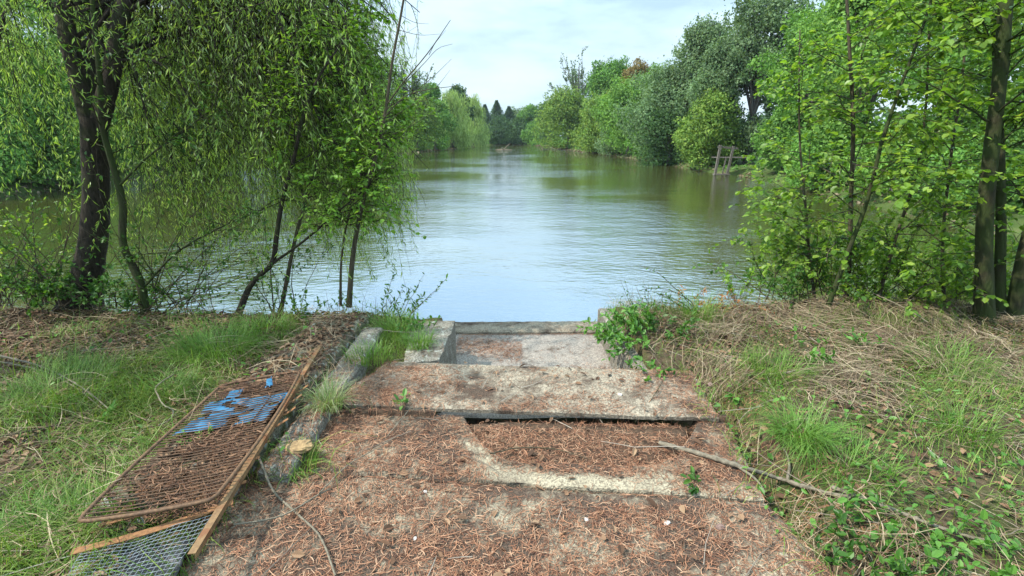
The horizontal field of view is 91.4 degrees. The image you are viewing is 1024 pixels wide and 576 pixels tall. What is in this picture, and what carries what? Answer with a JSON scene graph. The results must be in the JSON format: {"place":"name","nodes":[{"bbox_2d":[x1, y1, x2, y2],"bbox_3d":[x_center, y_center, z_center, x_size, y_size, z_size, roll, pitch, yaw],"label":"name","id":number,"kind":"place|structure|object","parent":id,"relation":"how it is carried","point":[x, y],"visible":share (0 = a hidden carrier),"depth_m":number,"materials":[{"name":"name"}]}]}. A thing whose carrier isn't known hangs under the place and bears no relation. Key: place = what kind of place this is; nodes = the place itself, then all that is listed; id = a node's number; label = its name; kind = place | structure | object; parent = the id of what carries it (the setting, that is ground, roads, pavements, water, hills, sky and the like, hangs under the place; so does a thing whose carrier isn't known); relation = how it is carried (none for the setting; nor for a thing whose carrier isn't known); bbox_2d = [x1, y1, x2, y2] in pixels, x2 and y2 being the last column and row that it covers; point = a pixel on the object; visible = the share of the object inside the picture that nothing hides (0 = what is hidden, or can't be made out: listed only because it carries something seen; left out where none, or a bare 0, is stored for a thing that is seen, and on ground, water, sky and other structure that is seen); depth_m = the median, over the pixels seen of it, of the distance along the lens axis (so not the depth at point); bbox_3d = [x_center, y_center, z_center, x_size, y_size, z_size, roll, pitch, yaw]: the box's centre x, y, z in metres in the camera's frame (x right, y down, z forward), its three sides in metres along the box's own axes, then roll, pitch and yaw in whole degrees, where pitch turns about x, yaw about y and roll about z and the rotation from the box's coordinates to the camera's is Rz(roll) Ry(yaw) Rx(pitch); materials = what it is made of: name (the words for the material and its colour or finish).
{"place":"outdoors","nodes":[
{"label":"outdoors","id":0,"kind":"place"},
{"bbox_2d":[0,145,1020,321],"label":"water","id":1,"kind":"structure","parent":0,"point":[521,233],"depth_m":12.51,"materials":[{"name":"liquid"}]},
{"bbox_2d":[0,138,1023,575],"bbox_3d":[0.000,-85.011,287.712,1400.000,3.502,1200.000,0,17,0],"label":"ground","id":2,"kind":"structure","parent":0,"point":[864,428],"depth_m":3.00,"materials":[{"name":"green plant"}]},
{"bbox_2d":[0,111,44,183],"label":"willow bush","id":3,"kind":"object","parent":2,"relation":"on","point":[9,159],"visible":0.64,"depth_m":21.47,"materials":[{"name":"green plant"}]},
{"bbox_2d":[0,175,80,305],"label":"shrub","id":4,"kind":"object","parent":2,"relation":"on","point":[59,222],"visible":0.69,"depth_m":4.98,"materials":[{"name":"green plant"}]},
{"bbox_2d":[0,142,112,308],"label":"shrub","id":5,"kind":"object","parent":2,"relation":"on","point":[29,227],"visible":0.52,"depth_m":5.31,"materials":[{"name":"green plant"}]},
{"bbox_2d":[0,465,116,575],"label":"grass tuft","id":6,"kind":"object","parent":2,"relation":"on","point":[34,513],"visible":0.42,"depth_m":2.20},
{"bbox_2d":[0,258,118,316],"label":"shrub","id":7,"kind":"object","parent":2,"relation":"on","point":[28,288],"visible":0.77,"depth_m":4.77,"materials":[{"name":"green plant"}]},
{"bbox_2d":[0,80,119,185],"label":"willow bush","id":8,"kind":"object","parent":2,"relation":"on","point":[48,154],"visible":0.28,"depth_m":23.69,"materials":[{"name":"green plant"}]},
{"bbox_2d":[0,0,122,183],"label":"broadleaf tree","id":9,"kind":"object","parent":2,"relation":"on","point":[31,111],"visible":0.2,"depth_m":23.22,"materials":[{"name":"green plant"}]},
{"bbox_2d":[0,169,131,303],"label":"shrub","id":10,"kind":"object","parent":2,"relation":"on","point":[52,250],"visible":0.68,"depth_m":4.88,"materials":[{"name":"green plant"}]},
{"bbox_2d":[0,351,134,429],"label":"grass tuft","id":11,"kind":"object","parent":2,"relation":"on","point":[51,392],"visible":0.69,"depth_m":3.31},
{"bbox_2d":[0,152,143,304],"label":"shrub","id":12,"kind":"object","parent":2,"relation":"on","point":[48,260],"visible":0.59,"depth_m":4.88,"materials":[{"name":"green plant"}]},
{"bbox_2d":[0,0,159,173],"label":"broadleaf tree","id":13,"kind":"object","parent":2,"relation":"on","point":[110,135],"visible":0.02,"depth_m":27.41,"materials":[{"name":"green plant"}]},
{"bbox_2d":[42,253,169,318],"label":"shrub","id":14,"kind":"object","parent":2,"relation":"on","point":[133,296],"visible":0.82,"depth_m":4.85,"materials":[{"name":"green plant"}]},
{"bbox_2d":[61,513,150,575],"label":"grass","id":15,"kind":"structure","parent":2,"relation":"on","point":[132,531],"depth_m":2.08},
{"bbox_2d":[79,536,192,575],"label":"metal grate","id":16,"kind":"object","parent":15,"relation":"on","point":[172,560],"visible":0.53,"depth_m":1.92,"materials":[{"name":"metal"}]},
{"bbox_2d":[68,515,210,575],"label":"wire netting","id":17,"kind":"object","parent":16,"relation":"on","point":[144,552],"visible":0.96,"depth_m":1.90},
{"bbox_2d":[98,9,195,169],"bbox_3d":[-24.370,-12.891,32.492,9.311,10.361,8.947,0,17,0],"label":"broadleaf tree","id":18,"kind":"object","parent":2,"relation":"on","point":[132,165],"visible":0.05,"depth_m":31.70,"materials":[{"name":"green plant"}]},
{"bbox_2d":[123,361,209,411],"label":"grass tuft","id":19,"kind":"object","parent":2,"relation":"on","point":[163,383],"visible":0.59,"depth_m":3.41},
{"bbox_2d":[20,0,318,314],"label":"crooked tree","id":20,"kind":"object","parent":2,"relation":"on","point":[122,230],"visible":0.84,"depth_m":4.66,"materials":[{"name":"green plant"}]},
{"bbox_2d":[79,194,266,313],"bbox_3d":[-3.502,-0.380,5.371,1.923,1.297,1.636,0,17,0],"label":"shrub","id":21,"kind":"object","parent":2,"relation":"on","point":[202,304],"visible":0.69,"depth_m":5.07,"materials":[{"name":"green plant"}]},
{"bbox_2d":[28,139,336,354],"bbox_3d":[-2.872,-0.579,5.015,1.969,1.758,2.964,11,20,31],"label":"shrub","id":22,"kind":"object","parent":2,"relation":"on","point":[170,286],"visible":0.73,"depth_m":4.88,"materials":[{"name":"green plant"}]},
{"bbox_2d":[131,310,281,378],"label":"grass tuft","id":23,"kind":"object","parent":2,"relation":"on","point":[205,336],"visible":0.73,"depth_m":3.95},
{"bbox_2d":[0,0,451,331],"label":"willow tree","id":24,"kind":"object","parent":2,"relation":"on","point":[198,45],"visible":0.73,"depth_m":4.88,"materials":[{"name":"green plant"}]},
{"bbox_2d":[93,314,371,526],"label":"concrete beam","id":25,"kind":"structure","parent":2,"relation":"on","point":[276,432],"depth_m":3.10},
{"bbox_2d":[70,345,323,558],"bbox_3d":[-1.405,0.727,2.751,0.529,0.115,1.956,0,17,0],"label":"bed frame","id":26,"kind":"object","parent":25,"relation":"on","point":[220,508],"visible":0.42,"depth_m":2.07,"materials":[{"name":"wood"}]},
{"bbox_2d":[77,371,300,522],"bbox_3d":[-1.502,0.720,2.566,0.530,0.065,1.272,-1,17,-4],"label":"wire grille","id":27,"kind":"object","parent":26,"relation":"on","point":[115,516],"visible":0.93,"depth_m":2.36,"materials":[{"name":"metal"}]},
{"bbox_2d":[172,392,286,435],"bbox_3d":[-1.511,0.680,2.761,0.545,0.020,0.325,-6,18,-18],"label":"blue sheet","id":28,"kind":"object","parent":27,"relation":"on","point":[219,407],"visible":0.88,"depth_m":2.75,"materials":[{"name":"plastic"}]},
{"bbox_2d":[134,369,301,522],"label":"bark litter","id":29,"kind":"object","parent":25,"relation":"on","point":[176,511],"visible":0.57,"depth_m":2.27,"materials":[{"name":"wood"}]},
{"bbox_2d":[212,300,308,348],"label":"grass tuft","id":30,"kind":"object","parent":2,"relation":"on","point":[264,323],"visible":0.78,"depth_m":4.44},
{"bbox_2d":[192,180,336,313],"bbox_3d":[-2.433,-0.346,5.147,1.718,1.458,0.843,8,19,26],"label":"shrub","id":31,"kind":"object","parent":2,"relation":"on","point":[274,274],"visible":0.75,"depth_m":5.14,"materials":[{"name":"green plant"}]},
{"bbox_2d":[250,429,342,489],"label":"grass tuft","id":32,"kind":"object","parent":2,"relation":"on","point":[311,460],"visible":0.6,"depth_m":2.55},
{"bbox_2d":[234,6,402,312],"bbox_3d":[-1.931,-1.149,4.720,1.603,2.940,1.377,-10,20,-30],"label":"forked sapling","id":33,"kind":"object","parent":2,"relation":"on","point":[274,258],"visible":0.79,"depth_m":4.70,"materials":[{"name":"green plant"}]},
{"bbox_2d":[258,327,383,482],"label":"concrete kerb","id":34,"kind":"structure","parent":2,"relation":"on","point":[358,373],"depth_m":2.92,"materials":[{"name":"concrete"}]},
{"bbox_2d":[285,363,371,429],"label":"grass tuft","id":35,"kind":"object","parent":34,"relation":"on","point":[331,406],"visible":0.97,"depth_m":3.01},
{"bbox_2d":[340,337,397,366],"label":"grass tuft","id":36,"kind":"object","parent":34,"relation":"on","point":[367,355],"visible":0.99,"depth_m":3.66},
{"bbox_2d":[261,0,397,313],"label":"alder sapling","id":37,"kind":"object","parent":2,"relation":"on","point":[367,61],"visible":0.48,"depth_m":5.12,"materials":[{"name":"green plant"}]},
{"bbox_2d":[283,68,439,305],"bbox_3d":[-1.392,-0.939,4.916,1.406,2.276,1.269,0,17,0],"label":"alder sapling","id":38,"kind":"object","parent":2,"relation":"on","point":[364,172],"visible":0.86,"depth_m":4.80,"materials":[{"name":"green plant"}]},
{"bbox_2d":[357,309,434,342],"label":"grass tuft","id":39,"kind":"object","parent":2,"relation":"on","point":[387,324],"visible":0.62,"depth_m":4.35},
{"bbox_2d":[346,0,454,307],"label":"bare sapling","id":40,"kind":"object","parent":2,"relation":"on","point":[349,299],"visible":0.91,"depth_m":4.63,"materials":[{"name":"brown plant"}]},
{"bbox_2d":[359,269,447,322],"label":"willow shoot","id":41,"kind":"object","parent":2,"relation":"on","point":[405,299],"visible":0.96,"depth_m":4.57,"materials":[{"name":"green plant"}]},
{"bbox_2d":[382,55,435,139],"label":"birch tree","id":42,"kind":"object","parent":2,"relation":"on","point":[414,86],"visible":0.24,"depth_m":82.10,"materials":[{"name":"plant"}]},
{"bbox_2d":[400,92,443,150],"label":"willow bush","id":43,"kind":"object","parent":2,"relation":"on","point":[431,121],"visible":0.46,"depth_m":81.52,"materials":[{"name":"green plant"}]},
{"bbox_2d":[404,321,456,412],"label":"retaining wall","id":44,"kind":"structure","parent":2,"relation":"on","point":[445,353],"depth_m":4.12,"materials":[{"name":"grey concrete"}]},
{"bbox_2d":[393,323,445,353],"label":"grass tuft","id":45,"kind":"object","parent":44,"relation":"on","point":[419,340],"visible":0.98,"depth_m":4.00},
{"bbox_2d":[424,96,458,149],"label":"willow bush","id":46,"kind":"object","parent":2,"relation":"on","point":[443,138],"visible":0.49,"depth_m":90.38,"materials":[{"name":"green plant"}]},
{"bbox_2d":[440,89,480,148],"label":"weeping willow","id":47,"kind":"object","parent":2,"relation":"on","point":[461,137],"visible":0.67,"depth_m":100.23,"materials":[{"name":"green plant"}]},
{"bbox_2d":[466,93,491,146],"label":"weeping willow","id":48,"kind":"object","parent":2,"relation":"on","point":[479,113],"visible":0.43,"depth_m":118.81,"materials":[{"name":"green plant"}]},
{"bbox_2d":[483,112,516,144],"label":"broadleaf tree","id":49,"kind":"object","parent":2,"relation":"on","point":[499,130],"visible":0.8,"depth_m":145.34,"materials":[{"name":"green plant"}]},
{"bbox_2d":[178,470,830,575],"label":"concrete slab","id":50,"kind":"structure","parent":2,"relation":"on","point":[584,497],"depth_m":2.14,"materials":[{"name":"concrete"}]},
{"bbox_2d":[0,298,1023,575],"bbox_3d":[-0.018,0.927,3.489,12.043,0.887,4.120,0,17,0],"label":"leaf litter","id":51,"kind":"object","parent":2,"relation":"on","point":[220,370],"visible":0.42,"depth_m":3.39,"materials":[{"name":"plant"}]},
{"bbox_2d":[0,268,1023,575],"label":"dry straw","id":52,"kind":"object","parent":2,"relation":"on","point":[858,348],"visible":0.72,"depth_m":3.67,"materials":[{"name":"plant"}]},
{"bbox_2d":[0,308,1023,575],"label":"ground ivy","id":53,"kind":"object","parent":2,"relation":"on","point":[958,510],"visible":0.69,"depth_m":2.49,"materials":[{"name":"green plant"}]},
{"bbox_2d":[0,289,1023,575],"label":"twig debris","id":54,"kind":"object","parent":2,"relation":"on","point":[566,425],"visible":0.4,"depth_m":3.01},
{"bbox_2d":[0,137,1023,214],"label":"undergrowth","id":55,"kind":"object","parent":2,"relation":"on","point":[559,140],"visible":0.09,"depth_m":35.03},
{"bbox_2d":[263,415,764,503],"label":"concrete slab","id":56,"kind":"structure","parent":2,"relation":"on","point":[600,483],"depth_m":2.57,"materials":[{"name":"concrete"}]},
{"bbox_2d":[658,441,850,499],"bbox_3d":[1.204,0.943,2.575,0.818,0.123,0.409,2,17,6],"label":"fallen branch","id":57,"kind":"object","parent":56,"relation":"on","point":[724,461],"visible":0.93,"depth_m":2.57,"materials":[{"name":"wood"}]},
{"bbox_2d":[455,321,596,334],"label":"concrete sill","id":58,"kind":"structure","parent":2,"relation":"on","point":[525,328],"depth_m":5.53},
{"bbox_2d":[437,334,618,418],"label":"channel floor","id":59,"kind":"structure","parent":2,"relation":"on","point":[541,347],"depth_m":4.91,"materials":[{"name":"grey concrete"}]},
{"bbox_2d":[112,309,947,575],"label":"needle litter","id":60,"kind":"object","parent":2,"relation":"on","point":[488,554],"visible":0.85,"depth_m":2.34,"materials":[{"name":"plant"}]},
{"bbox_2d":[529,83,596,148],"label":"willow bush","id":61,"kind":"object","parent":2,"relation":"on","point":[564,109],"visible":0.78,"depth_m":92.10,"materials":[{"name":"green plant"}]},
{"bbox_2d":[547,46,613,118],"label":"poplar tree","id":62,"kind":"object","parent":2,"relation":"on","point":[575,76],"visible":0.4,"depth_m":102.44,"materials":[{"name":"green plant"}]},
{"bbox_2d":[569,89,609,152],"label":"willow bush","id":63,"kind":"object","parent":2,"relation":"on","point":[586,140],"visible":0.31,"depth_m":73.46,"materials":[{"name":"green plant"}]},
{"bbox_2d":[583,55,631,115],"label":"broadleaf tree","id":64,"kind":"object","parent":2,"relation":"on","point":[600,76],"visible":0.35,"depth_m":80.85,"materials":[{"name":"green plant"}]},
{"bbox_2d":[575,299,656,360],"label":"bramble bush","id":65,"kind":"object","parent":2,"relation":"on","point":[610,331],"visible":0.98,"depth_m":4.18,"materials":[{"name":"green plant"}]},
{"bbox_2d":[590,75,643,153],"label":"broadleaf tree","id":66,"kind":"object","parent":2,"relation":"on","point":[623,92],"visible":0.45,"depth_m":60.18,"materials":[{"name":"green plant"}]},
{"bbox_2d":[597,308,646,369],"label":"retaining wall","id":67,"kind":"structure","parent":2,"relation":"on","point":[618,361],"depth_m":4.38,"materials":[{"name":"grey concrete"}]},
{"bbox_2d":[609,54,697,161],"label":"broadleaf tree","id":68,"kind":"object","parent":2,"relation":"on","point":[658,94],"visible":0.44,"depth_m":44.91,"materials":[{"name":"green plant"}]},
{"bbox_2d":[635,103,692,165],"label":"willow bush","id":69,"kind":"object","parent":2,"relation":"on","point":[663,143],"visible":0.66,"depth_m":43.50,"materials":[{"name":"green plant"}]},
{"bbox_2d":[632,300,700,341],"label":"bramble bush","id":70,"kind":"object","parent":2,"relation":"on","point":[679,331],"visible":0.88,"depth_m":4.20,"materials":[{"name":"green plant"}]},
{"bbox_2d":[670,287,735,325],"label":"grass tuft","id":71,"kind":"object","parent":2,"relation":"on","point":[701,310],"visible":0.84,"depth_m":4.61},
{"bbox_2d":[662,11,745,152],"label":"broadleaf tree","id":72,"kind":"object","parent":2,"relation":"on","point":[699,35],"visible":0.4,"depth_m":42.59,"materials":[{"name":"green plant"}]},
{"bbox_2d":[670,77,747,169],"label":"willow bush","id":73,"kind":"object","parent":2,"relation":"on","point":[693,142],"visible":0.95,"depth_m":36.50,"materials":[{"name":"green plant"}]},
{"bbox_2d":[683,31,756,162],"bbox_3d":[15.882,-14.479,38.477,5.684,9.829,5.574,10,20,30],"label":"broadleaf tree","id":74,"kind":"object","parent":2,"relation":"on","point":[700,78],"visible":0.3,"depth_m":36.93,"materials":[{"name":"green plant"}]},
{"bbox_2d":[701,0,817,163],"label":"broadleaf tree","id":75,"kind":"object","parent":2,"relation":"on","point":[767,14],"visible":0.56,"depth_m":35.15,"materials":[{"name":"green plant"}]},
{"bbox_2d":[692,208,872,314],"bbox_3d":[3.024,-0.274,5.026,1.942,1.084,1.651,0,17,0],"label":"shrub","id":76,"kind":"object","parent":2,"relation":"on","point":[806,280],"visible":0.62,"depth_m":5.15,"materials":[{"name":"green plant"}]},
{"bbox_2d":[749,91,817,172],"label":"willow bush","id":77,"kind":"object","parent":2,"relation":"on","point":[778,137],"visible":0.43,"depth_m":28.39,"materials":[{"name":"green plant"}]},
{"bbox_2d":[736,338,834,388],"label":"grass tuft","id":78,"kind":"object","parent":2,"relation":"on","point":[794,358],"visible":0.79,"depth_m":3.58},
{"bbox_2d":[730,383,874,475],"bbox_3d":[1.616,0.758,2.781,0.799,0.312,0.784,0,17,0],"label":"grass tuft","id":79,"kind":"object","parent":2,"relation":"on","point":[795,427],"visible":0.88,"depth_m":2.78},
{"bbox_2d":[729,23,885,300],"bbox_3d":[2.831,-1.205,5.103,1.237,2.774,1.608,-7,18,-21],"label":"hazel tree","id":80,"kind":"object","parent":2,"relation":"on","point":[775,208],"visible":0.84,"depth_m":5.01,"materials":[{"name":"green plant"}]},
{"bbox_2d":[746,0,892,170],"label":"broadleaf tree","id":81,"kind":"object","parent":2,"relation":"on","point":[791,53],"visible":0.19,"depth_m":28.07,"materials":[{"name":"green plant"}]},
{"bbox_2d":[783,102,874,189],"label":"willow bush","id":82,"kind":"object","parent":2,"relation":"on","point":[804,147],"visible":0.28,"depth_m":22.76,"materials":[{"name":"green plant"}]},
{"bbox_2d":[709,174,974,307],"bbox_3d":[3.428,-0.407,5.290,2.298,1.554,2.186,0,17,0],"label":"shrub","id":83,"kind":"object","parent":2,"relation":"on","point":[859,287],"visible":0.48,"depth_m":4.99,"materials":[{"name":"green plant"}]},
{"bbox_2d":[775,406,939,512],"bbox_3d":[1.708,0.831,2.561,0.755,0.208,0.734,4,17,14],"label":"grass tuft","id":84,"kind":"object","parent":2,"relation":"on","point":[854,456],"visible":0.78,"depth_m":2.56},
{"bbox_2d":[790,0,936,183],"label":"broadleaf tree","id":85,"kind":"object","parent":2,"relation":"on","point":[836,10],"visible":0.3,"depth_m":21.48,"materials":[{"name":"green plant"}]},
{"bbox_2d":[815,497,934,575],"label":"broadleaf plant","id":86,"kind":"object","parent":2,"relation":"on","point":[902,568],"visible":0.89,"depth_m":2.04,"materials":[{"name":"green plant"}]},
{"bbox_2d":[748,0,1003,300],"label":"hazel tree","id":87,"kind":"object","parent":2,"relation":"on","point":[836,159],"visible":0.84,"depth_m":4.53,"materials":[{"name":"green plant"}]},
{"bbox_2d":[738,0,1023,308],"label":"hazel tree","id":88,"kind":"object","parent":2,"relation":"on","point":[944,43],"visible":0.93,"depth_m":4.07,"materials":[{"name":"green plant"}]},
{"bbox_2d":[830,106,948,197],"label":"willow bush","id":89,"kind":"object","parent":2,"relation":"on","point":[870,151],"visible":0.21,"depth_m":18.59,"materials":[{"name":"green plant"}]},
{"bbox_2d":[809,1,1023,300],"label":"hazel tree","id":90,"kind":"object","parent":2,"relation":"on","point":[982,126],"visible":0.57,"depth_m":4.58,"materials":[{"name":"green plant"}]},
{"bbox_2d":[831,485,1007,547],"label":"fallen branch","id":91,"kind":"object","parent":2,"relation":"on","point":[890,508],"visible":0.66,"depth_m":2.19,"materials":[{"name":"wood"}]},
{"bbox_2d":[830,210,1023,315],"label":"shrub","id":92,"kind":"object","parent":2,"relation":"on","point":[914,287],"visible":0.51,"depth_m":4.84,"materials":[{"name":"green plant"}]},
{"bbox_2d":[837,462,1020,575],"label":"broadleaf plant","id":93,"kind":"object","parent":2,"relation":"on","point":[1008,570],"visible":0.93,"depth_m":2.02,"materials":[{"name":"green plant"}]},
{"bbox_2d":[852,0,1023,333],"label":"hazel tree","id":94,"kind":"object","parent":2,"relation":"on","point":[924,290],"visible":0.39,"depth_m":4.63,"materials":[{"name":"green plant"}]},
{"bbox_2d":[861,0,1023,185],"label":"broadleaf tree","id":95,"kind":"object","parent":2,"relation":"on","point":[913,74],"visible":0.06,"depth_m":17.21,"materials":[{"name":"green plant"}]},
{"bbox_2d":[872,0,1023,326],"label":"hazel tree","id":96,"kind":"object","parent":2,"relation":"on","point":[983,272],"visible":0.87,"depth_m":4.04,"materials":[{"name":"green plant"}]},
{"bbox_2d":[888,225,1014,307],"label":"shrub","id":97,"kind":"object","parent":2,"relation":"on","point":[958,284],"visible":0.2,"depth_m":4.98,"materials":[{"name":"green plant"}]},
{"bbox_2d":[881,3,1023,322],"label":"hazel tree","id":98,"kind":"object","parent":2,"relation":"on","point":[1015,299],"visible":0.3,"depth_m":4.35,"materials":[{"name":"green plant"}]},
{"bbox_2d":[883,0,1023,320],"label":"hazel tree","id":99,"kind":"object","parent":2,"relation":"on","point":[1000,250],"visible":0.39,"depth_m":4.30,"materials":[{"name":"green plant"}]},
{"bbox_2d":[887,325,1023,386],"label":"grass tuft","id":100,"kind":"object","parent":2,"relation":"on","point":[957,353],"visible":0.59,"depth_m":3.69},
{"bbox_2d":[897,114,1023,210],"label":"willow bush","id":101,"kind":"object","parent":2,"relation":"on","point":[959,155],"visible":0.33,"depth_m":14.97,"materials":[{"name":"green plant"}]},
{"bbox_2d":[911,385,1023,453],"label":"grass tuft","id":102,"kind":"object","parent":2,"relation":"on","point":[960,413],"visible":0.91,"depth_m":2.84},
{"bbox_2d":[969,12,1023,200],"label":"broadleaf tree","id":103,"kind":"object","parent":2,"relation":"on","point":[1021,63],"visible":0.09,"depth_m":14.94,"materials":[{"name":"green plant"}]},
{"bbox_2d":[8,0,1021,128],"label":"sky","id":104,"kind":"structure","parent":0,"point":[508,52],"materials":[{"name":"white"}]},
{"bbox_2d":[332,409,726,466],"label":"ground","id":105,"kind":"structure","parent":0,"point":[647,429],"depth_m":2.88,"materials":[{"name":"soil"}]},
{"bbox_2d":[337,362,718,421],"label":"concrete slab","id":106,"kind":"structure","parent":105,"relation":"on","point":[587,381],"depth_m":3.27,"materials":[{"name":"concrete"}]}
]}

